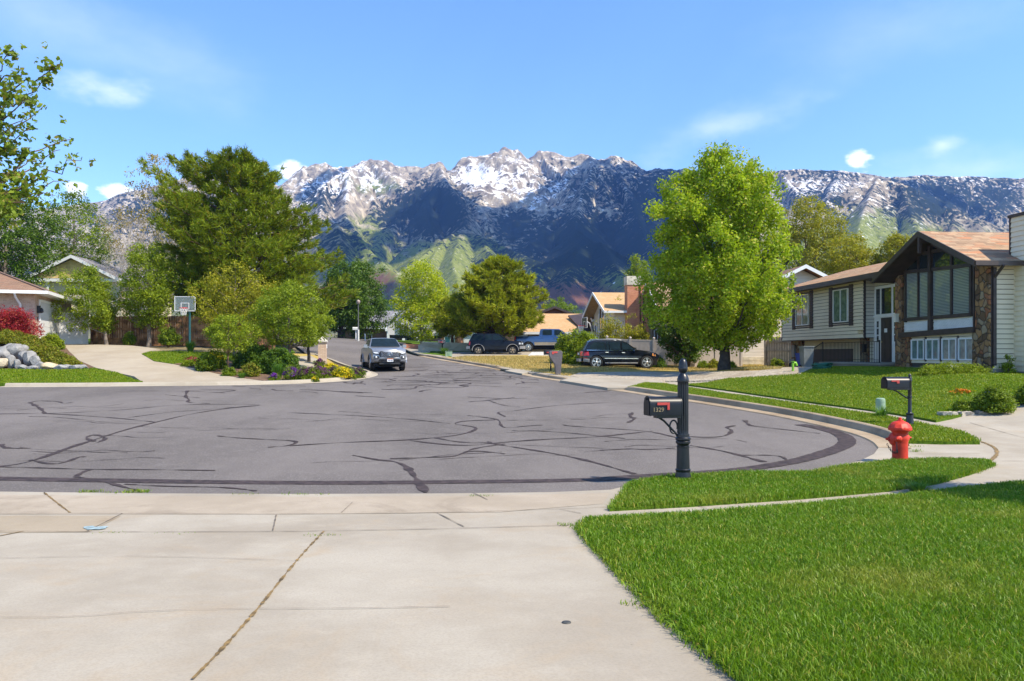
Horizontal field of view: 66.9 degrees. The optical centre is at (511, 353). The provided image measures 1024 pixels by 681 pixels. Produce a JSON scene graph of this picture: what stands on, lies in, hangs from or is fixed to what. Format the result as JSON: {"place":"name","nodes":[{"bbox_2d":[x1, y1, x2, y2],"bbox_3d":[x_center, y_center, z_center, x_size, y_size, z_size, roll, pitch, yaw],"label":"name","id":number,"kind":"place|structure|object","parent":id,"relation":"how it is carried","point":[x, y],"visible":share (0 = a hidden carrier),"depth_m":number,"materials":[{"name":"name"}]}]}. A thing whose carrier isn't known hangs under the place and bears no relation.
{"place":"outdoors","nodes":[
{"label":"outdoors","id":0,"kind":"place"},
{"bbox_2d":[0,343,92,368],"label":"flower bed","id":1,"kind":"object","parent":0,"point":[64,351],"visible":0.16,"depth_m":37.67,"materials":[{"name":"brown soil"}]},
{"bbox_2d":[0,328,31,344],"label":"hedge shrub","id":2,"kind":"object","parent":1,"relation":"on","point":[7,336],"visible":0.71,"depth_m":38.53,"materials":[{"name":"green plant"}]},
{"bbox_2d":[0,304,44,338],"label":"barberry bush","id":3,"kind":"object","parent":1,"relation":"on","point":[18,320],"visible":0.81,"depth_m":39.88,"materials":[{"name":"red plant"}]},
{"bbox_2d":[11,334,46,347],"bbox_3d":[-24.118,-0.553,38.552,1.915,0.867,1.742,0,0,0],"label":"hedge shrub","id":4,"kind":"object","parent":1,"relation":"on","point":[28,341],"visible":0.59,"depth_m":38.30,"materials":[{"name":"green plant"}]},
{"bbox_2d":[28,343,61,356],"bbox_3d":[-22.844,-0.143,37.897,1.518,0.803,1.690,0,0,0],"label":"hedge shrub","id":5,"kind":"object","parent":1,"relation":"on","point":[40,349],"visible":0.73,"depth_m":37.55,"materials":[{"name":"green plant"}]},
{"bbox_2d":[41,332,65,349],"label":"laurel bush","id":6,"kind":"object","parent":1,"relation":"on","point":[54,339],"visible":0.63,"depth_m":42.28,"materials":[{"name":"green plant"}]},
{"bbox_2d":[39,350,69,362],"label":"hedge shrub","id":7,"kind":"object","parent":1,"relation":"on","point":[53,357],"visible":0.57,"depth_m":36.70,"materials":[{"name":"green plant"}]},
{"bbox_2d":[0,516,119,532],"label":"pavement","id":8,"kind":"structure","parent":0,"point":[17,524],"depth_m":8.35,"materials":[{"name":"beige concrete"}]},
{"bbox_2d":[0,367,142,382],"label":"grass","id":9,"kind":"structure","parent":0,"point":[31,375],"depth_m":33.59,"materials":[{"name":"green plant"}]},
{"bbox_2d":[65,344,259,381],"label":"driveway","id":10,"kind":"structure","parent":0,"point":[131,361],"depth_m":37.18,"materials":[{"name":"concrete"}]},
{"bbox_2d":[142,350,234,363],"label":"lawn","id":11,"kind":"structure","parent":0,"point":[169,355],"depth_m":39.88,"materials":[{"name":"plant"}]},
{"bbox_2d":[187,259,281,354],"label":"locust tree","id":12,"kind":"object","parent":11,"relation":"on","point":[249,290],"visible":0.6,"depth_m":42.44,"materials":[{"name":"green plant"}]},
{"bbox_2d":[88,338,294,353],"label":"lawn","id":13,"kind":"structure","parent":0,"point":[292,350],"depth_m":52.08,"materials":[{"name":"plant"}]},
{"bbox_2d":[0,182,63,284],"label":"ash tree","id":14,"kind":"object","parent":13,"relation":"on","point":[9,238],"visible":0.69,"depth_m":56.04,"materials":[{"name":"green plant"}]},
{"bbox_2d":[20,188,119,265],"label":"ash tree","id":15,"kind":"object","parent":13,"relation":"on","point":[63,244],"visible":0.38,"depth_m":65.44,"materials":[{"name":"green plant"}]},
{"bbox_2d":[93,211,162,314],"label":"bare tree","id":16,"kind":"object","parent":13,"relation":"on","point":[118,250],"visible":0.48,"depth_m":57.58,"materials":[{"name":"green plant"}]},
{"bbox_2d":[96,153,199,315],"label":"golden tree","id":17,"kind":"object","parent":13,"relation":"on","point":[159,237],"visible":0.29,"depth_m":63.26,"materials":[{"name":"green plant"}]},
{"bbox_2d":[136,143,360,330],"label":"pine tree","id":18,"kind":"object","parent":13,"relation":"on","point":[231,226],"visible":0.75,"depth_m":49.38,"materials":[{"name":"green plant"}]},
{"bbox_2d":[175,361,349,381],"bbox_3d":[-10.219,0.840,38.955,9.622,0.982,9.632,0,0,41],"label":"flower bed","id":19,"kind":"object","parent":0,"point":[263,377],"visible":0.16,"depth_m":35.97,"materials":[{"name":"brown soil"}]},
{"bbox_2d":[194,352,219,371],"bbox_3d":[-14.390,0.445,36.662,1.095,1.056,1.173,0,0,29],"label":"bush","id":20,"kind":"object","parent":19,"relation":"on","point":[206,361],"visible":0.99,"depth_m":36.36,"materials":[{"name":"green plant"}]},
{"bbox_2d":[202,313,264,366],"bbox_3d":[-13.203,-0.401,36.858,2.808,3.073,2.638,0,0,-32],"label":"crab tree","id":21,"kind":"object","parent":19,"relation":"on","point":[217,331],"visible":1,"depth_m":36.63,"materials":[{"name":"green plant"}]},
{"bbox_2d":[237,362,261,376],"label":"bush","id":22,"kind":"object","parent":19,"relation":"on","point":[251,369],"visible":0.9,"depth_m":34.98,"materials":[{"name":"green plant"}]},
{"bbox_2d":[230,343,269,368],"bbox_3d":[-13.008,0.101,38.702,2.202,1.573,2.305,0,0,0],"label":"viburnum bush","id":23,"kind":"object","parent":19,"relation":"on","point":[241,358],"visible":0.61,"depth_m":38.29,"materials":[{"name":"green plant"}]},
{"bbox_2d":[255,346,300,374],"bbox_3d":[-11.135,0.385,37.019,2.222,1.485,2.397,0,0,0],"label":"viburnum bush","id":24,"kind":"object","parent":19,"relation":"on","point":[280,355],"visible":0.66,"depth_m":36.49,"materials":[{"name":"green plant"}]},
{"bbox_2d":[245,279,335,352],"bbox_3d":[-11.489,-1.366,39.696,4.520,4.920,4.340,0,0,21],"label":"pear tree","id":25,"kind":"object","parent":19,"relation":"on","point":[289,307],"visible":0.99,"depth_m":39.02,"materials":[{"name":"green plant"}]},
{"bbox_2d":[331,366,359,379],"bbox_3d":[-7.633,0.891,34.817,1.286,0.814,1.268,0,0,36],"label":"alyssum mound","id":26,"kind":"object","parent":19,"relation":"on","point":[344,371],"visible":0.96,"depth_m":34.67,"materials":[{"name":"yellow plant"}]},
{"bbox_2d":[0,493,608,513],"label":"pavement","id":27,"kind":"structure","parent":0,"point":[46,504],"depth_m":9.64,"materials":[{"name":"concrete"}]},
{"bbox_2d":[133,333,539,378],"bbox_3d":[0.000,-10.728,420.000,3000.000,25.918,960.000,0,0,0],"label":"ground","id":28,"kind":"structure","parent":0,"point":[203,348],"depth_m":48.29,"materials":[{"name":"soil"}]},
{"bbox_2d":[0,272,75,339],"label":"brick house","id":29,"kind":"structure","parent":28,"relation":"on","point":[25,295],"depth_m":41.66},
{"bbox_2d":[39,299,61,339],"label":"garage door","id":30,"kind":"structure","parent":29,"relation":"in","point":[49,326],"depth_m":44.21,"materials":[{"name":"white paint"}]},
{"bbox_2d":[60,311,87,343],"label":"vinyl gate","id":31,"kind":"structure","parent":29,"relation":"attached to","point":[76,337],"depth_m":47.21,"materials":[{"name":"white plastic"}]},
{"bbox_2d":[0,41,95,229],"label":"sycamore tree","id":32,"kind":"object","parent":28,"relation":"on","point":[9,198],"visible":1,"depth_m":13.24,"materials":[{"name":"green plant"}]},
{"bbox_2d":[38,263,121,344],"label":"birch tree","id":33,"kind":"object","parent":28,"relation":"on","point":[104,310],"visible":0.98,"depth_m":45.70,"materials":[{"name":"green plant"}]},
{"bbox_2d":[12,255,170,338],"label":"cream gabled house","id":34,"kind":"structure","parent":28,"relation":"on","point":[69,262],"depth_m":62.05,"materials":[{"name":"white paint"}]},
{"bbox_2d":[109,242,183,347],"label":"birch tree","id":35,"kind":"object","parent":28,"relation":"on","point":[155,296],"visible":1,"depth_m":46.52,"materials":[{"name":"green plant"}]},
{"bbox_2d":[157,325,182,346],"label":"bush","id":36,"kind":"object","parent":28,"relation":"on","point":[169,337],"visible":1,"depth_m":46.18,"materials":[{"name":"green plant"}]},
{"bbox_2d":[90,316,274,351],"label":"wooden fence","id":37,"kind":"object","parent":28,"relation":"on","point":[123,326],"visible":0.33,"depth_m":48.54,"materials":[{"name":"brown wood"}]},
{"bbox_2d":[174,296,194,341],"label":"basketball hoop","id":38,"kind":"object","parent":28,"relation":"on","point":[189,321],"visible":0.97,"depth_m":46.05,"materials":[{"name":"white paint"}]},
{"bbox_2d":[313,260,377,337],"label":"elm tree","id":39,"kind":"object","parent":28,"relation":"on","point":[347,316],"visible":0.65,"depth_m":81.35,"materials":[{"name":"green plant"}]},
{"bbox_2d":[346,256,391,338],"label":"elm tree","id":40,"kind":"object","parent":28,"relation":"on","point":[375,293],"visible":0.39,"depth_m":85.58,"materials":[{"name":"green plant"}]},
{"bbox_2d":[338,311,441,340],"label":"house","id":41,"kind":"structure","parent":28,"relation":"on","point":[383,333],"depth_m":97.00,"materials":[{"name":"white paint"}]},
{"bbox_2d":[418,342,470,352],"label":"retaining wall","id":42,"kind":"structure","parent":28,"relation":"on","point":[429,346],"depth_m":65.61,"materials":[{"name":"concrete"}]},
{"bbox_2d":[430,295,473,342],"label":"juniper tree","id":43,"kind":"object","parent":28,"relation":"on","point":[443,330],"visible":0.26,"depth_m":68.33,"materials":[{"name":"green plant"}]},
{"bbox_2d":[516,276,651,350],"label":"gabled house","id":44,"kind":"structure","parent":28,"relation":"on","point":[599,305],"depth_m":60.61,"materials":[{"name":"beige"}]},
{"bbox_2d":[642,264,827,364],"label":"beige sided house","id":45,"kind":"structure","parent":28,"relation":"on","point":[802,274],"depth_m":50.59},
{"bbox_2d":[817,231,884,274],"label":"willow tree","id":46,"kind":"object","parent":28,"relation":"on","point":[860,255],"visible":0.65,"depth_m":71.06,"materials":[{"name":"green plant"}]},
{"bbox_2d":[866,231,913,263],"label":"willow tree","id":47,"kind":"object","parent":28,"relation":"on","point":[898,241],"visible":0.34,"depth_m":69.64,"materials":[{"name":"green plant"}]},
{"bbox_2d":[781,212,1023,372],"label":"split level house","id":48,"kind":"structure","parent":28,"relation":"on","point":[920,298],"depth_m":29.79,"materials":[{"name":"grey wood"}]},
{"bbox_2d":[792,290,812,329],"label":"window","id":49,"kind":"structure","parent":48,"relation":"in","point":[802,318],"depth_m":42.48,"materials":[{"name":"grey glass"}]},
{"bbox_2d":[813,349,852,363],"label":"railing","id":50,"kind":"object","parent":48,"relation":"in","point":[818,350],"depth_m":40.82,"materials":[{"name":"black metal"}]},
{"bbox_2d":[829,284,852,326],"bbox_3d":[16.372,-2.371,38.630,0.080,2.011,2.360,0,0,-5],"label":"window","id":51,"kind":"structure","parent":48,"relation":"in","point":[838,296],"depth_m":38.61,"materials":[{"name":"grey glass"}]},
{"bbox_2d":[881,317,891,361],"bbox_3d":[17.125,-0.640,35.529,0.110,2.040,0.833,0,0,-5],"label":"front door","id":52,"kind":"structure","parent":48,"relation":"in","point":[886,323],"depth_m":35.50,"materials":[{"name":"brown wood"}]},
{"bbox_2d":[911,339,923,359],"bbox_3d":[16.013,-0.165,30.571,0.080,0.800,0.840,0,0,-5],"label":"window","id":53,"kind":"structure","parent":48,"relation":"in","point":[917,345],"depth_m":30.55,"materials":[{"name":"white glass"}]},
{"bbox_2d":[925,339,939,359],"bbox_3d":[16.094,-0.165,29.642,0.080,0.800,0.805,0,0,-5],"label":"window","id":54,"kind":"structure","parent":48,"relation":"in","point":[932,346],"depth_m":29.62,"materials":[{"name":"white glass"}]},
{"bbox_2d":[898,244,975,337],"bbox_3d":[16.049,-2.490,29.366,0.200,3.670,4.542,0,0,-5],"label":"window frame","id":55,"kind":"structure","parent":48,"relation":"in","point":[942,285],"depth_m":29.28,"materials":[{"name":"brown wood"}]},
{"bbox_2d":[941,338,956,359],"bbox_3d":[16.180,-0.165,28.663,0.080,0.800,0.838,0,0,-5],"label":"window","id":56,"kind":"structure","parent":48,"relation":"in","point":[948,346],"depth_m":28.64,"materials":[{"name":"white glass"}]},
{"bbox_2d":[958,338,971,359],"bbox_3d":[16.260,-0.165,27.745,0.080,0.800,0.812,0,0,-5],"label":"window","id":57,"kind":"structure","parent":48,"relation":"in","point":[964,344],"depth_m":27.76,"materials":[{"name":"white glass"}]},
{"bbox_2d":[328,337,437,343],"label":"lawn","id":58,"kind":"structure","parent":0,"point":[409,342],"depth_m":88.51,"materials":[{"name":"plant"}]},
{"bbox_2d":[387,312,441,340],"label":"camping trailer","id":59,"kind":"object","parent":58,"relation":"on","point":[391,333],"visible":0.12,"depth_m":87.04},
{"bbox_2d":[385,257,453,343],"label":"lime tree","id":60,"kind":"object","parent":58,"relation":"on","point":[420,301],"visible":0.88,"depth_m":76.98,"materials":[{"name":"green plant"}]},
{"bbox_2d":[544,296,580,313],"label":"poplar tree","id":61,"kind":"object","parent":58,"relation":"on","point":[561,303],"visible":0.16,"depth_m":99.56,"materials":[{"name":"green plant"}]},
{"bbox_2d":[622,253,654,291],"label":"poplar tree","id":62,"kind":"object","parent":58,"relation":"on","point":[637,268],"visible":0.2,"depth_m":79.64,"materials":[{"name":"green plant"}]},
{"bbox_2d":[772,194,863,274],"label":"willow tree","id":63,"kind":"object","parent":58,"relation":"on","point":[811,237],"visible":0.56,"depth_m":76.38,"materials":[{"name":"green plant"}]},
{"bbox_2d":[0,337,877,493],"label":"road","id":64,"kind":"structure","parent":0,"point":[196,447],"depth_m":17.19,"materials":[{"name":"grey asphalt"}]},
{"bbox_2d":[0,353,377,386],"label":"curb","id":65,"kind":"structure","parent":64,"relation":"on","point":[274,382],"depth_m":31.62,"materials":[{"name":"concrete"}]},
{"bbox_2d":[360,338,406,370],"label":"pickup truck","id":66,"kind":"object","parent":64,"relation":"on","point":[383,352],"visible":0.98,"depth_m":41.53,"materials":[{"name":"silver metal"}]},
{"bbox_2d":[0,365,855,491],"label":"road cracks","id":67,"kind":"object","parent":64,"relation":"on","point":[845,441],"visible":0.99,"depth_m":13.69,"materials":[{"name":"grey asphalt"}]},
{"bbox_2d":[419,355,503,370],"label":"curb","id":68,"kind":"structure","parent":64,"relation":"on","point":[476,364],"depth_m":48.92,"materials":[{"name":"concrete"}]},
{"bbox_2d":[612,386,910,448],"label":"curb","id":69,"kind":"structure","parent":64,"relation":"on","point":[876,435],"depth_m":20.50,"materials":[{"name":"concrete"}]},
{"bbox_2d":[452,351,543,358],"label":"driveway","id":70,"kind":"structure","parent":0,"point":[456,354],"depth_m":61.24,"materials":[{"name":"concrete"}]},
{"bbox_2d":[466,333,524,353],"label":"parked suv","id":71,"kind":"object","parent":70,"relation":"on","point":[480,343],"visible":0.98,"depth_m":59.72,"materials":[{"name":"blue paint"}]},
{"bbox_2d":[514,329,566,351],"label":"pickup truck","id":72,"kind":"object","parent":70,"relation":"on","point":[545,339],"visible":0.53,"depth_m":64.55,"materials":[{"name":"blue paint"}]},
{"bbox_2d":[0,369,1023,680],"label":"pavement","id":73,"kind":"structure","parent":0,"point":[498,595],"depth_m":5.35,"materials":[{"name":"concrete"}]},
{"bbox_2d":[0,441,998,678],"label":"pavement joints","id":74,"kind":"object","parent":73,"relation":"on","point":[253,613],"visible":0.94,"depth_m":5.37,"materials":[{"name":"soil"}]},
{"bbox_2d":[8,422,1023,616],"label":"pavement cracks","id":75,"kind":"object","parent":73,"relation":"on","point":[331,530],"visible":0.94,"depth_m":8.14,"materials":[{"name":"grey concrete"}]},
{"bbox_2d":[902,479,936,491],"bbox_3d":[5.560,1.835,10.584,0.612,0.176,0.630,0,0,0],"label":"grass clump","id":76,"kind":"object","parent":73,"relation":"on","point":[915,486],"visible":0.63,"depth_m":10.58,"materials":[{"name":"green plant"}]},
{"bbox_2d":[0,147,1023,332],"bbox_3d":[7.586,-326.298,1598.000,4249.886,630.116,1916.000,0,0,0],"label":"mountains","id":77,"kind":"structure","parent":0,"point":[574,230],"depth_m":1812.03,"materials":[{"name":"grey stone"}]},
{"bbox_2d":[0,0,1023,208],"label":"sky","id":78,"kind":"structure","parent":0,"point":[884,88],"materials":[{"name":"blue"}]},
{"bbox_2d":[445,355,752,375],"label":"dry lawn","id":79,"kind":"structure","parent":0,"point":[630,370],"depth_m":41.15,"materials":[{"name":"plant"}]},
{"bbox_2d":[429,253,549,338],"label":"juniper tree","id":80,"kind":"object","parent":79,"relation":"on","point":[497,292],"visible":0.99,"depth_m":61.82,"materials":[{"name":"green plant"}]},
{"bbox_2d":[549,351,561,374],"bbox_3d":[2.112,0.493,37.590,0.636,1.282,0.296,0,0,-6],"label":"mailbox","id":81,"kind":"object","parent":79,"relation":"on","point":[555,357],"visible":0.84,"depth_m":37.47,"materials":[{"name":"grey plastic"}]},
{"bbox_2d":[548,329,597,364],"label":"lilac bush","id":82,"kind":"object","parent":79,"relation":"on","point":[569,345],"visible":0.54,"depth_m":47.01,"materials":[{"name":"green plant"}]},
{"bbox_2d":[593,295,628,338],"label":"forsythia bush","id":83,"kind":"object","parent":79,"relation":"on","point":[608,330],"visible":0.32,"depth_m":52.81,"materials":[{"name":"green plant"}]},
{"bbox_2d":[576,339,658,368],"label":"parked suv","id":84,"kind":"object","parent":79,"relation":"on","point":[596,352],"visible":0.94,"depth_m":44.35,"materials":[{"name":"black paint"}]},
{"bbox_2d":[605,336,678,365],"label":"vinyl fence","id":85,"kind":"object","parent":79,"relation":"on","point":[648,345],"visible":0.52,"depth_m":49.97,"materials":[{"name":"white plastic"}]},
{"bbox_2d":[643,297,705,366],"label":"plum tree","id":86,"kind":"object","parent":79,"relation":"on","point":[678,346],"visible":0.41,"depth_m":47.18,"materials":[{"name":"green plant"}]},
{"bbox_2d":[689,346,741,366],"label":"vinyl fence","id":87,"kind":"object","parent":79,"relation":"on","point":[737,360],"visible":0.1,"depth_m":47.96,"materials":[{"name":"beige plastic"}]},
{"bbox_2d":[631,141,805,369],"bbox_3d":[10.218,-4.586,37.889,8.249,11.447,8.581,0,0,0],"label":"maple tree","id":88,"kind":"object","parent":79,"relation":"on","point":[743,276],"visible":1,"depth_m":36.44,"materials":[{"name":"green plant"}]},
{"bbox_2d":[764,337,790,365],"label":"wooden fence","id":89,"kind":"object","parent":79,"relation":"on","point":[777,349],"visible":0.16,"depth_m":49.03,"materials":[{"name":"wood"}]},
{"bbox_2d":[560,377,664,389],"bbox_3d":[4.326,1.232,32.424,3.694,0.330,6.229,0,0,-21],"label":"driveway apron","id":90,"kind":"object","parent":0,"point":[611,383],"visible":0.86,"depth_m":31.81,"materials":[{"name":"concrete"}]},
{"bbox_2d":[575,364,788,371],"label":"dry grass","id":91,"kind":"structure","parent":0,"point":[746,366],"depth_m":43.70,"materials":[{"name":"plant"}]},
{"bbox_2d":[570,367,811,381],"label":"gravel driveway","id":92,"kind":"structure","parent":0,"point":[702,376],"depth_m":34.54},
{"bbox_2d":[798,346,814,366],"bbox_3d":[13.546,0.173,35.660,0.518,1.050,0.548,0,0,-5],"label":"wheelie bin","id":93,"kind":"object","parent":92,"relation":"on","point":[806,355],"visible":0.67,"depth_m":35.44,"materials":[{"name":"plastic"}]},
{"bbox_2d":[569,479,1023,680],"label":"lawn","id":94,"kind":"structure","parent":0,"point":[818,622],"depth_m":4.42,"materials":[{"name":"plant"}]},
{"bbox_2d":[605,456,996,511],"bbox_3d":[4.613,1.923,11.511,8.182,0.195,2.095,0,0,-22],"label":"lawn","id":95,"kind":"structure","parent":0,"point":[730,502],"depth_m":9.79,"materials":[{"name":"plant"}]},
{"bbox_2d":[644,358,690,478],"bbox_3d":[2.300,1.045,11.443,0.721,1.953,0.264,0,0,-12],"label":"mailbox","id":96,"kind":"object","parent":95,"relation":"on","point":[661,407],"visible":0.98,"depth_m":11.42,"materials":[{"name":"black metal"}]},
{"bbox_2d":[885,417,911,458],"bbox_3d":[6.752,1.561,13.492,0.478,0.910,0.400,0,0,0],"label":"fire hydrant","id":97,"kind":"object","parent":95,"relation":"on","point":[899,437],"visible":0.96,"depth_m":13.38,"materials":[{"name":"red metal"}]},
{"bbox_2d":[628,382,980,444],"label":"lawn","id":98,"kind":"structure","parent":0,"point":[944,442],"depth_m":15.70,"materials":[{"name":"plant"}]},
{"bbox_2d":[881,374,913,423],"bbox_3d":[9.136,1.130,18.326,0.765,1.330,0.293,0,0,-4],"label":"mailbox","id":99,"kind":"object","parent":98,"relation":"on","point":[895,384],"visible":0.91,"depth_m":18.27,"materials":[{"name":"black metal"}]},
{"bbox_2d":[689,366,1023,421],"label":"lawn","id":100,"kind":"structure","parent":0,"point":[872,410],"depth_m":24.36,"materials":[{"name":"plant"}]},
{"bbox_2d":[916,360,993,375],"bbox_3d":[14.990,0.546,26.478,2.731,0.635,1.455,0,0,0],"label":"ground cover","id":101,"kind":"object","parent":100,"relation":"on","point":[951,368],"visible":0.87,"depth_m":26.11,"materials":[{"name":"green plant"}]},
{"bbox_2d":[951,399,975,411],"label":"rose bush","id":102,"kind":"object","parent":100,"relation":"on","point":[960,405],"visible":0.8,"depth_m":20.48,"materials":[{"name":"green plant"}]},
{"bbox_2d":[971,382,1019,412],"bbox_3d":[12.628,1.195,20.146,1.125,0.906,1.155,0,0,0],"label":"rose bush","id":103,"kind":"object","parent":100,"relation":"on","point":[992,399],"visible":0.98,"depth_m":19.95,"materials":[{"name":"green plant"}]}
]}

